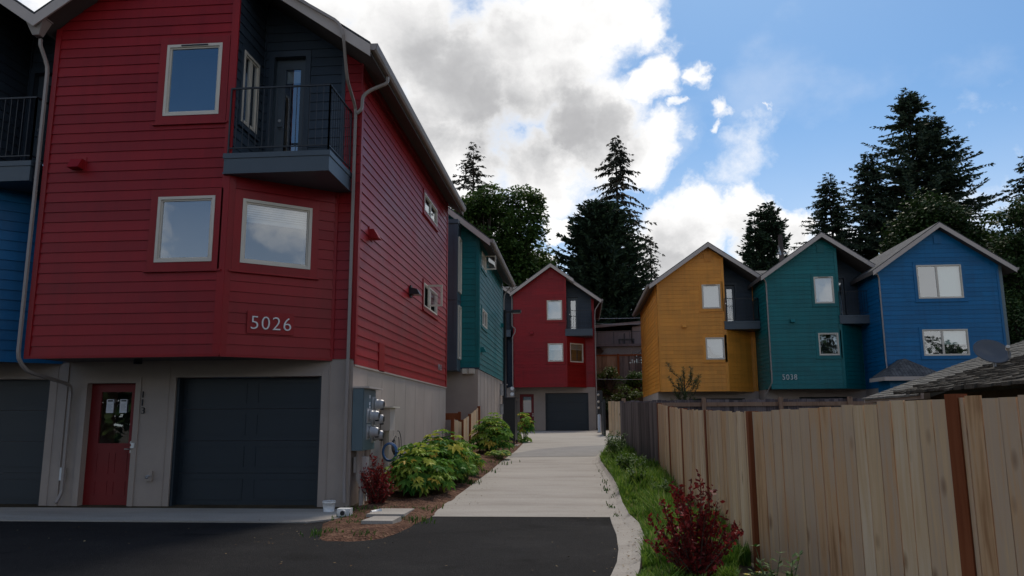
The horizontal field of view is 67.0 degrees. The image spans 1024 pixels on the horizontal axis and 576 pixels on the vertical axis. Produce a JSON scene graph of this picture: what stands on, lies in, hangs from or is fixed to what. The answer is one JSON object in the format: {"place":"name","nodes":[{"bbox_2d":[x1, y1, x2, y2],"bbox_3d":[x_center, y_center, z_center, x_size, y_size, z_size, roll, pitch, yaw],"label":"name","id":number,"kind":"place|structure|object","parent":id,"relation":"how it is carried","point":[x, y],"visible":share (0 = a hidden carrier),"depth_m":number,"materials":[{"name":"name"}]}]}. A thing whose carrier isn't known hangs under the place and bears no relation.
{"place":"outdoors","nodes":[
{"label":"outdoors","id":0,"kind":"place"},
{"bbox_2d":[0,363,785,575],"bbox_3d":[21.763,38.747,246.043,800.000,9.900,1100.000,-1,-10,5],"label":"ground","id":1,"kind":"structure","parent":0,"point":[615,390],"depth_m":13.30,"materials":[{"name":"concrete"}]},
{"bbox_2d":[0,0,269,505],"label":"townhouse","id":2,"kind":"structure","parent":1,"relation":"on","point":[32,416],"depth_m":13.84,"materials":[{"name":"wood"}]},
{"bbox_2d":[0,380,49,504],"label":"garage door","id":3,"kind":"structure","parent":2,"relation":"in","point":[20,462],"depth_m":13.91,"materials":[{"name":"paint"}]},
{"bbox_2d":[27,73,52,165],"bbox_3d":[-8.791,-3.006,14.945,0.740,2.215,0.500,-1,-10,5],"label":"balcony door","id":4,"kind":"structure","parent":2,"relation":"in","point":[39,80],"depth_m":14.86,"materials":[{"name":"metal"}]},
{"bbox_2d":[0,507,340,522],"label":"garage apron","id":5,"kind":"object","parent":1,"relation":"on","point":[225,515],"visible":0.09,"depth_m":12.08,"materials":[{"name":"concrete"}]},
{"bbox_2d":[322,500,335,511],"bbox_3d":[-2.945,3.509,12.441,0.214,0.170,0.214,-1,-10,5],"label":"plastic tub","id":6,"kind":"object","parent":5,"relation":"on","point":[328,505],"visible":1,"depth_m":12.37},
{"bbox_2d":[16,0,465,506],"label":"townhouse","id":7,"kind":"structure","parent":1,"relation":"on","point":[234,194],"depth_m":13.48,"materials":[{"name":"wood"}]},
{"bbox_2d":[82,383,135,504],"bbox_3d":[-7.062,2.792,13.880,0.900,2.120,0.573,-1,-10,5],"label":"entry door","id":8,"kind":"structure","parent":7,"relation":"in","point":[106,477],"depth_m":13.65,"materials":[{"name":"red paint"}]},
{"bbox_2d":[154,195,215,262],"bbox_3d":[-5.417,-0.951,13.022,0.990,1.120,0.395,-1,-10,5],"label":"window","id":9,"kind":"structure","parent":7,"relation":"in","point":[184,224],"depth_m":13.18,"materials":[{"name":"glass"}]},
{"bbox_2d":[162,42,222,115],"bbox_3d":[-5.470,-3.558,13.468,0.990,1.300,0.408,-1,-10,5],"label":"window","id":10,"kind":"structure","parent":7,"relation":"in","point":[193,71],"depth_m":13.63,"materials":[{"name":"glass"}]},
{"bbox_2d":[169,376,321,506],"bbox_3d":[-4.594,2.665,13.481,2.630,2.209,0.210,-1,-10,5],"label":"garage door","id":11,"kind":"structure","parent":7,"relation":"in","point":[225,451],"depth_m":13.54,"materials":[{"name":"paint"}]},
{"bbox_2d":[241,50,259,133],"bbox_3d":[-4.846,-3.479,13.800,0.395,1.320,0.640,-1,-10,5],"label":"window","id":12,"kind":"structure","parent":7,"relation":"in","point":[251,78],"depth_m":13.95,"materials":[{"name":"plastic"}]},
{"bbox_2d":[240,198,312,269],"bbox_3d":[-4.117,-0.886,13.378,1.190,1.100,0.395,6,-12,-32],"label":"window","id":13,"kind":"structure","parent":7,"relation":"in","point":[272,234],"depth_m":13.47,"materials":[{"name":"glass"}]},
{"bbox_2d":[271,57,305,151],"bbox_3d":[-4.120,-3.147,14.555,0.600,2.315,0.500,-1,-10,5],"label":"balcony door","id":14,"kind":"structure","parent":7,"relation":"in","point":[282,65],"depth_m":14.55,"materials":[{"name":"metal"}]},
{"bbox_2d":[353,457,368,472],"bbox_3d":[-2.583,3.027,13.255,0.220,0.260,0.180,-1,-10,5],"label":"junction box","id":15,"kind":"object","parent":7,"relation":"attached to","point":[364,460],"visible":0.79,"depth_m":13.17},
{"bbox_2d":[351,386,384,450],"bbox_3d":[-2.497,2.296,13.608,0.401,1.080,0.920,-1,-10,5],"label":"meter cabinet","id":16,"kind":"object","parent":7,"relation":"attached to","point":[367,417],"visible":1,"depth_m":13.33,"materials":[{"name":"grey metal"}]},
{"bbox_2d":[356,451,364,505],"bbox_3d":[-2.564,3.235,13.068,0.174,0.952,0.109,-4,-11,23],"label":"conduit","id":17,"kind":"object","parent":16,"relation":"attached to","point":[358,475],"visible":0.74,"depth_m":13.06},
{"bbox_2d":[382,442,397,461],"bbox_3d":[-2.340,3.139,14.793,0.307,0.367,0.082,-1,-10,5],"label":"hose coil","id":18,"kind":"object","parent":7,"relation":"hanging from","point":[395,448],"visible":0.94,"depth_m":14.77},
{"bbox_2d":[381,406,399,472],"bbox_3d":[-2.413,3.195,15.218,0.260,1.695,0.560,-1,-10,5],"label":"utility box","id":19,"kind":"object","parent":7,"relation":"attached to","point":[388,412],"visible":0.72,"depth_m":15.14,"materials":[{"name":"plastic"}]},
{"bbox_2d":[424,193,437,225],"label":"window","id":20,"kind":"structure","parent":7,"relation":"in","point":[430,209],"depth_m":21.09,"materials":[{"name":"glass"}]},
{"bbox_2d":[424,283,437,314],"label":"window","id":21,"kind":"structure","parent":7,"relation":"in","point":[433,295],"depth_m":21.21,"materials":[{"name":"plastic"}]},
{"bbox_2d":[0,517,617,575],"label":"asphalt drive","id":22,"kind":"structure","parent":1,"relation":"on","point":[502,546],"depth_m":8.93,"materials":[{"name":"asphalt"}]},
{"bbox_2d":[12,458,640,575],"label":"leaf litter","id":23,"kind":"object","parent":22,"relation":"on","point":[481,495],"visible":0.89,"depth_m":9.46,"materials":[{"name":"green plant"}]},
{"bbox_2d":[320,440,521,540],"bbox_3d":[-1.120,4.534,20.027,1.925,0.796,21.340,-1,-10,5],"label":"mulch bed","id":24,"kind":"object","parent":1,"relation":"on","point":[437,498],"visible":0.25,"depth_m":12.34,"materials":[{"name":"brown soil"}]},
{"bbox_2d":[337,508,352,516],"bbox_3d":[-2.560,3.420,11.798,0.200,0.110,0.205,-1,-10,5],"label":"drain fitting","id":25,"kind":"object","parent":24,"relation":"on","point":[343,511],"visible":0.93,"depth_m":11.74,"materials":[{"name":"white plastic"}]},
{"bbox_2d":[358,452,400,503],"bbox_3d":[-2.229,3.220,12.989,0.693,0.892,0.756,-1,-10,5],"label":"maroon shrub","id":26,"kind":"object","parent":24,"relation":"on","point":[376,486],"visible":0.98,"depth_m":12.90,"materials":[{"name":"red plant"}]},
{"bbox_2d":[361,516,401,523],"bbox_3d":[-1.843,3.320,10.924,0.460,0.125,0.550,-1,-10,5],"label":"stepping slab","id":27,"kind":"object","parent":24,"relation":"on","point":[383,519],"depth_m":10.80,"materials":[{"name":"concrete"}]},
{"bbox_2d":[366,508,414,516],"bbox_3d":[-1.846,3.470,11.800,0.580,0.125,0.780,-1,-10,5],"label":"stepping slab","id":28,"kind":"object","parent":24,"relation":"on","point":[402,512],"depth_m":11.64,"materials":[{"name":"concrete"}]},
{"bbox_2d":[300,459,519,539],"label":"bed weeds","id":29,"kind":"object","parent":24,"relation":"on","point":[375,508],"visible":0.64,"depth_m":11.40,"materials":[{"name":"green plant"}]},
{"bbox_2d":[380,442,457,496],"bbox_3d":[-1.739,3.343,14.245,1.469,0.985,1.702,6,-12,-33],"label":"leafy shrub","id":30,"kind":"object","parent":24,"relation":"on","point":[418,470],"visible":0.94,"depth_m":13.84,"materials":[{"name":"green plant"}]},
{"bbox_2d":[415,429,474,481],"bbox_3d":[-1.502,3.439,15.710,1.514,1.140,1.744,-1,-10,5],"label":"leafy shrub","id":31,"kind":"object","parent":24,"relation":"on","point":[451,448],"visible":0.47,"depth_m":15.43,"materials":[{"name":"green plant"}]},
{"bbox_2d":[459,461,478,480],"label":"leafy shrub","id":32,"kind":"object","parent":24,"relation":"on","point":[473,470],"visible":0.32,"depth_m":16.05,"materials":[{"name":"green plant"}]},
{"bbox_2d":[455,439,486,474],"bbox_3d":[-1.160,3.795,17.275,1.175,0.828,1.524,1,-10,-8],"label":"leafy shrub","id":33,"kind":"object","parent":24,"relation":"on","point":[479,461],"visible":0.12,"depth_m":17.06,"materials":[{"name":"green plant"}]},
{"bbox_2d":[468,412,514,452],"bbox_3d":[-0.588,4.261,22.653,1.415,1.226,1.636,-1,-10,5],"label":"leafy shrub","id":34,"kind":"object","parent":24,"relation":"on","point":[492,434],"visible":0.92,"depth_m":22.32,"materials":[{"name":"green plant"}]},
{"bbox_2d":[484,449,511,458],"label":"leafy shrub","id":35,"kind":"object","parent":24,"relation":"on","point":[502,452],"visible":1,"depth_m":20.73,"materials":[{"name":"green plant"}]},
{"bbox_2d":[517,412,534,442],"bbox_3d":[0.390,5.322,28.546,1.048,1.486,0.983,-1,-10,5],"label":"leafy shrub","id":36,"kind":"object","parent":24,"relation":"on","point":[525,429],"visible":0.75,"depth_m":28.41,"materials":[{"name":"green plant"}]},
{"bbox_2d":[445,406,479,447],"bbox_3d":[-1.828,4.557,23.894,1.018,1.850,3.482,-2,-10,9],"label":"board fence","id":37,"kind":"object","parent":1,"relation":"on","point":[463,427],"visible":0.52,"depth_m":23.48,"materials":[{"name":"brown wood"}]},
{"bbox_2d":[452,142,499,230],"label":"conifer tree","id":38,"kind":"object","parent":1,"relation":"on","point":[471,170],"visible":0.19,"depth_m":78.60,"materials":[{"name":"green plant"}]},
{"bbox_2d":[445,207,515,439],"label":"townhouse","id":39,"kind":"structure","parent":1,"relation":"on","point":[478,273],"depth_m":26.57,"materials":[{"name":"wood"}]},
{"bbox_2d":[458,237,461,293],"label":"window","id":40,"kind":"structure","parent":39,"relation":"in","point":[459,239],"depth_m":26.29,"materials":[{"name":"glass"}]},
{"bbox_2d":[458,305,461,359],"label":"window","id":41,"kind":"structure","parent":39,"relation":"in","point":[459,307],"depth_m":26.16,"materials":[{"name":"glass"}]},
{"bbox_2d":[482,308,486,328],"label":"window","id":42,"kind":"structure","parent":39,"relation":"in","point":[484,314],"depth_m":27.80,"materials":[{"name":"plastic"}]},
{"bbox_2d":[460,286,514,427],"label":"townhouse","id":43,"kind":"structure","parent":1,"relation":"on","point":[508,304],"depth_m":49.28,"materials":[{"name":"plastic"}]},
{"bbox_2d":[448,181,533,286],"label":"broadleaf tree","id":44,"kind":"object","parent":1,"relation":"on","point":[482,213],"visible":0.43,"depth_m":62.49,"materials":[{"name":"green plant"}]},
{"bbox_2d":[503,310,520,427],"bbox_3d":[0.009,3.606,31.973,0.760,5.450,0.280,-1,-10,5],"label":"street lamp","id":45,"kind":"object","parent":1,"relation":"on","point":[504,354],"visible":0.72,"depth_m":32.11,"materials":[{"name":"black metal"}]},
{"bbox_2d":[494,183,556,286],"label":"broadleaf tree","id":46,"kind":"object","parent":1,"relation":"on","point":[538,260],"visible":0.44,"depth_m":63.44,"materials":[{"name":"green plant"}]},
{"bbox_2d":[506,263,602,430],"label":"townhouse","id":47,"kind":"structure","parent":1,"relation":"on","point":[553,348],"depth_m":49.00,"materials":[{"name":"wood"}]},
{"bbox_2d":[520,394,533,429],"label":"entry door","id":48,"kind":"structure","parent":47,"relation":"in","point":[528,398],"depth_m":49.36,"materials":[{"name":"red paint"}]},
{"bbox_2d":[547,300,561,319],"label":"window","id":49,"kind":"structure","parent":47,"relation":"in","point":[554,307],"depth_m":49.00,"materials":[{"name":"glass"}]},
{"bbox_2d":[548,343,562,361],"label":"window","id":50,"kind":"structure","parent":47,"relation":"in","point":[555,350],"depth_m":48.63,"materials":[{"name":"glass"}]},
{"bbox_2d":[545,393,588,430],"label":"garage door","id":51,"kind":"structure","parent":47,"relation":"in","point":[573,414],"depth_m":49.11,"materials":[{"name":"paint"}]},
{"bbox_2d":[568,297,577,328],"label":"balcony door","id":52,"kind":"structure","parent":47,"relation":"in","point":[571,305],"depth_m":50.19,"materials":[{"name":"glass"}]},
{"bbox_2d":[570,343,583,362],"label":"window","id":53,"kind":"structure","parent":47,"relation":"in","point":[576,350],"depth_m":49.20,"materials":[{"name":"glass"}]},
{"bbox_2d":[551,198,655,366],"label":"conifer tree","id":54,"kind":"object","parent":1,"relation":"on","point":[601,263],"visible":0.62,"depth_m":66.87,"materials":[{"name":"green plant"}]},
{"bbox_2d":[596,397,614,428],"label":"bank shrub","id":55,"kind":"object","parent":1,"relation":"on","point":[607,414],"visible":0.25,"depth_m":51.61,"materials":[{"name":"green plant"}]},
{"bbox_2d":[595,366,624,395],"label":"bank shrub","id":56,"kind":"object","parent":1,"relation":"on","point":[608,386],"visible":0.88,"depth_m":54.30,"materials":[{"name":"green plant"}]},
{"bbox_2d":[594,321,640,365],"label":"hillside house","id":57,"kind":"structure","parent":1,"relation":"on","point":[607,342],"depth_m":59.60,"materials":[{"name":"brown wood"}]},
{"bbox_2d":[595,354,641,377],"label":"board fence","id":58,"kind":"object","parent":1,"relation":"on","point":[626,364],"visible":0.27,"depth_m":56.38,"materials":[{"name":"wood"}]},
{"bbox_2d":[595,454,643,575],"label":"kerb","id":59,"kind":"structure","parent":1,"relation":"on","point":[630,562],"depth_m":9.88,"materials":[{"name":"concrete"}]},
{"bbox_2d":[598,469,621,516],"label":"kerb weeds","id":60,"kind":"object","parent":59,"relation":"on","point":[604,488],"visible":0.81,"depth_m":14.27,"materials":[{"name":"green plant"}]},
{"bbox_2d":[609,384,642,401],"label":"bank shrub","id":61,"kind":"object","parent":1,"relation":"on","point":[628,395],"visible":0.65,"depth_m":51.52,"materials":[{"name":"green plant"}]},
{"bbox_2d":[591,135,664,289],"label":"conifer tree","id":62,"kind":"object","parent":1,"relation":"on","point":[620,159],"visible":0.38,"depth_m":77.94,"materials":[{"name":"green plant"}]},
{"bbox_2d":[623,370,642,390],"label":"bank shrub","id":63,"kind":"object","parent":1,"relation":"on","point":[635,384],"visible":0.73,"depth_m":54.11,"materials":[{"name":"green plant"}]},
{"bbox_2d":[620,401,658,462],"bbox_3d":[3.281,3.863,19.952,0.137,2.030,5.890,0,-10,-1],"label":"board fence","id":64,"kind":"object","parent":1,"relation":"on","point":[638,422],"visible":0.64,"depth_m":19.24,"materials":[{"name":"wood"}]},
{"bbox_2d":[643,236,660,281],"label":"conifer tree","id":65,"kind":"object","parent":1,"relation":"on","point":[656,270],"visible":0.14,"depth_m":80.51,"materials":[{"name":"green plant"}]},
{"bbox_2d":[665,363,701,399],"bbox_3d":[6.577,4.495,29.263,1.050,3.514,1.254,6,-12,-34],"label":"young pine","id":66,"kind":"object","parent":1,"relation":"on","point":[681,389],"visible":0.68,"depth_m":29.33,"materials":[{"name":"green plant"}]},
{"bbox_2d":[632,242,765,410],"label":"townhouse","id":67,"kind":"structure","parent":1,"relation":"on","point":[683,308],"depth_m":39.50,"materials":[{"name":"wood"}]},
{"bbox_2d":[702,284,720,308],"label":"window","id":68,"kind":"structure","parent":67,"relation":"in","point":[711,298],"depth_m":39.53,"materials":[{"name":"glass"}]},
{"bbox_2d":[705,337,724,359],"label":"window","id":69,"kind":"structure","parent":67,"relation":"in","point":[716,344],"depth_m":39.07,"materials":[{"name":"glass"}]},
{"bbox_2d":[724,285,735,320],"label":"balcony door","id":70,"kind":"structure","parent":67,"relation":"in","point":[727,292],"depth_m":40.69,"materials":[{"name":"glass"}]},
{"bbox_2d":[621,397,876,412],"bbox_3d":[7.495,4.364,22.948,8.460,2.220,0.160,-1,-10,5],"label":"board fence","id":71,"kind":"object","parent":1,"relation":"on","point":[779,403],"visible":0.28,"depth_m":23.15,"materials":[{"name":"wood"}]},
{"bbox_2d":[735,201,793,270],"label":"conifer tree","id":72,"kind":"object","parent":1,"relation":"on","point":[764,237],"visible":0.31,"depth_m":61.32,"materials":[{"name":"green plant"}]},
{"bbox_2d":[777,235,786,261],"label":"utility pole","id":73,"kind":"object","parent":1,"relation":"on","point":[781,253],"visible":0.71,"depth_m":54.66,"materials":[{"name":"metal"}]},
{"bbox_2d":[728,232,874,410],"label":"townhouse","id":74,"kind":"structure","parent":1,"relation":"on","point":[808,337],"depth_m":37.52,"materials":[{"name":"wood"}]},
{"bbox_2d":[799,397,846,406],"bbox_3d":[15.344,6.405,37.755,2.500,2.149,0.210,-1,-10,5],"label":"garage door","id":75,"kind":"structure","parent":74,"relation":"in","point":[799,397],"depth_m":38.01,"materials":[{"name":"paint"}]},
{"bbox_2d":[813,276,834,302],"bbox_3d":[15.155,0.123,37.691,0.920,1.310,0.408,-1,-10,5],"label":"window","id":76,"kind":"structure","parent":74,"relation":"in","point":[823,286],"depth_m":37.61,"materials":[{"name":"glass"}]},
{"bbox_2d":[818,333,839,354],"bbox_3d":[15.208,2.720,37.246,0.940,1.080,0.395,-1,-10,5],"label":"window","id":77,"kind":"structure","parent":74,"relation":"in","point":[828,342],"depth_m":37.40,"materials":[{"name":"glass"}]},
{"bbox_2d":[838,278,845,314],"bbox_3d":[16.356,0.560,38.786,0.530,2.010,0.500,-1,-10,5],"label":"balcony door","id":78,"kind":"structure","parent":74,"relation":"in","point":[841,280],"depth_m":38.64,"materials":[{"name":"glass"}]},
{"bbox_2d":[788,172,875,257],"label":"conifer tree","id":79,"kind":"object","parent":1,"relation":"on","point":[824,204],"visible":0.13,"depth_m":69.48,"materials":[{"name":"green plant"}]},
{"bbox_2d":[657,394,1023,575],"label":"board fence","id":80,"kind":"object","parent":1,"relation":"on","point":[911,488],"visible":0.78,"depth_m":6.35,"materials":[{"name":"brown wood"}]},
{"bbox_2d":[835,151,903,259],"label":"conifer tree","id":81,"kind":"object","parent":1,"relation":"on","point":[868,167],"visible":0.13,"depth_m":69.02,"materials":[{"name":"green plant"}]},
{"bbox_2d":[834,87,1019,254],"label":"conifer tree","id":82,"kind":"object","parent":1,"relation":"on","point":[926,144],"visible":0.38,"depth_m":66.49,"materials":[{"name":"green plant"}]},
{"bbox_2d":[839,221,1018,396],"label":"townhouse","id":83,"kind":"structure","parent":1,"relation":"on","point":[934,300],"depth_m":35.56,"materials":[{"name":"wood"}]},
{"bbox_2d":[916,264,963,298],"bbox_3d":[19.742,-0.271,35.830,1.990,1.570,0.395,-1,-10,5],"label":"window","id":84,"kind":"structure","parent":83,"relation":"in","point":[934,281],"depth_m":35.78,"materials":[{"name":"glass"}]},
{"bbox_2d":[922,329,969,355],"bbox_3d":[19.755,2.503,35.352,1.990,1.200,0.395,-1,-10,5],"label":"window","id":85,"kind":"structure","parent":83,"relation":"in","point":[936,342],"depth_m":35.34,"materials":[{"name":"glass"}]},
{"bbox_2d":[875,187,1000,252],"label":"broadleaf tree","id":86,"kind":"object","parent":1,"relation":"on","point":[931,210],"visible":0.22,"depth_m":55.79,"materials":[{"name":"green plant"}]},
{"bbox_2d":[861,340,1023,439],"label":"bungalow","id":87,"kind":"object","parent":1,"relation":"on","point":[979,376],"visible":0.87,"depth_m":14.60,"materials":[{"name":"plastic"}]},
{"bbox_2d":[973,339,1010,366],"bbox_3d":[8.900,1.210,14.165,0.418,0.580,0.693,4,-11,-25],"label":"satellite dish","id":88,"kind":"object","parent":87,"relation":"on","point":[993,352],"visible":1,"depth_m":14.28,"materials":[{"name":"metal"}]},
{"bbox_2d":[964,211,1014,277],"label":"broadleaf tree","id":89,"kind":"object","parent":1,"relation":"on","point":[990,222],"visible":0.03,"depth_m":62.09,"materials":[{"name":"green plant"}]},
{"bbox_2d":[982,194,1023,344],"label":"broadleaf tree","id":90,"kind":"object","parent":1,"relation":"on","point":[1013,283],"visible":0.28,"depth_m":51.60,"materials":[{"name":"green plant"}]},
{"bbox_2d":[1000,156,1023,236],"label":"conifer tree","id":91,"kind":"object","parent":1,"relation":"on","point":[1017,188],"visible":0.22,"depth_m":61.51,"materials":[{"name":"green plant"}]},
{"bbox_2d":[1005,293,1023,344],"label":"broadleaf tree","id":92,"kind":"object","parent":1,"relation":"on","point":[1015,320],"visible":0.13,"depth_m":47.41,"materials":[{"name":"green plant"}]},
{"bbox_2d":[18,0,1023,362],"label":"sky","id":93,"kind":"structure","parent":0,"point":[724,109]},
{"bbox_2d":[434,431,620,516],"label":"concrete driveway","id":94,"kind":"structure","parent":0,"point":[568,486],"depth_m":15.23,"materials":[{"name":"concrete"}]},
{"bbox_2d":[510,445,606,456],"bbox_3d":[1.739,5.037,24.053,2.529,0.193,5.947,-3,-10,16],"label":"worn paving patch","id":95,"kind":"object","parent":94,"relation":"on","point":[572,451],"visible":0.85,"depth_m":23.03,"materials":[{"name":"concrete"}]},
{"bbox_2d":[597,390,602,430],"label":"meter board","id":96,"kind":"object","parent":94,"relation":"on","point":[599,398],"visible":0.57,"depth_m":45.15,"materials":[{"name":"black metal"}]},
{"bbox_2d":[601,399,605,435],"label":"metal gate","id":97,"kind":"structure","parent":94,"relation":"on","point":[603,418],"depth_m":33.50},
{"bbox_2d":[608,401,620,435],"bbox_3d":[4.492,5.644,33.180,0.684,1.600,0.090,-1,-10,5],"label":"board fence","id":98,"kind":"object","parent":94,"relation":"on","point":[614,421],"visible":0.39,"depth_m":33.18,"materials":[{"name":"brown wood"}]},
{"bbox_2d":[636,504,760,575],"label":"verge soil","id":99,"kind":"structure","parent":0,"point":[744,569],"depth_m":7.50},
{"bbox_2d":[604,430,620,453],"bbox_3d":[2.716,4.229,20.929,0.524,0.769,0.534,-1,-10,5],"label":"weed plant","id":100,"kind":"object","parent":99,"relation":"on","point":[608,443],"visible":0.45,"depth_m":20.91,"materials":[{"name":"green plant"}]},
{"bbox_2d":[608,432,627,454],"bbox_3d":[2.619,3.980,19.238,0.595,0.826,0.433,-6,-11,28],"label":"weed plant","id":101,"kind":"object","parent":99,"relation":"on","point":[615,445],"visible":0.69,"depth_m":19.20,"materials":[{"name":"green plant"}]},
{"bbox_2d":[616,451,631,470],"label":"weed plant","id":102,"kind":"object","parent":99,"relation":"on","point":[619,463],"visible":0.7,"depth_m":17.22,"materials":[{"name":"green plant"}]},
{"bbox_2d":[627,466,647,484],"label":"weed plant","id":103,"kind":"object","parent":99,"relation":"on","point":[633,471],"visible":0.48,"depth_m":14.22,"materials":[{"name":"green plant"}]},
{"bbox_2d":[630,453,647,472],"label":"weed plant","id":104,"kind":"object","parent":99,"relation":"on","point":[637,466],"visible":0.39,"depth_m":15.66,"materials":[{"name":"green plant"}]},
{"bbox_2d":[651,475,669,492],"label":"weed plant","id":105,"kind":"object","parent":99,"relation":"on","point":[665,486],"visible":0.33,"depth_m":12.69,"materials":[{"name":"green plant"}]},
{"bbox_2d":[598,437,752,575],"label":"verge grass","id":106,"kind":"structure","parent":99,"relation":"on","point":[643,496],"depth_m":10.95,"materials":[{"name":"plant"}]},
{"bbox_2d":[643,469,743,575],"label":"maroon shrub","id":107,"kind":"object","parent":99,"relation":"on","point":[698,558],"visible":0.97,"depth_m":6.89,"materials":[{"name":"red plant"}]},
{"bbox_2d":[751,544,802,575],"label":"weed plant","id":108,"kind":"object","parent":99,"relation":"on","point":[779,565],"visible":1,"depth_m":5.97,"materials":[{"name":"green plant"}]},
{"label":"concrete pad","id":109,"kind":"structure","parent":0,"visible":0},
{"bbox_2d":[503,397,517,444],"bbox_3d":[-0.035,4.630,26.402,0.420,1.740,1.280,-1,-10,5],"label":"mailbox cabinet","id":110,"kind":"object","parent":109,"relation":"on","point":[510,411],"visible":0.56,"depth_m":25.89,"materials":[{"name":"black metal"}]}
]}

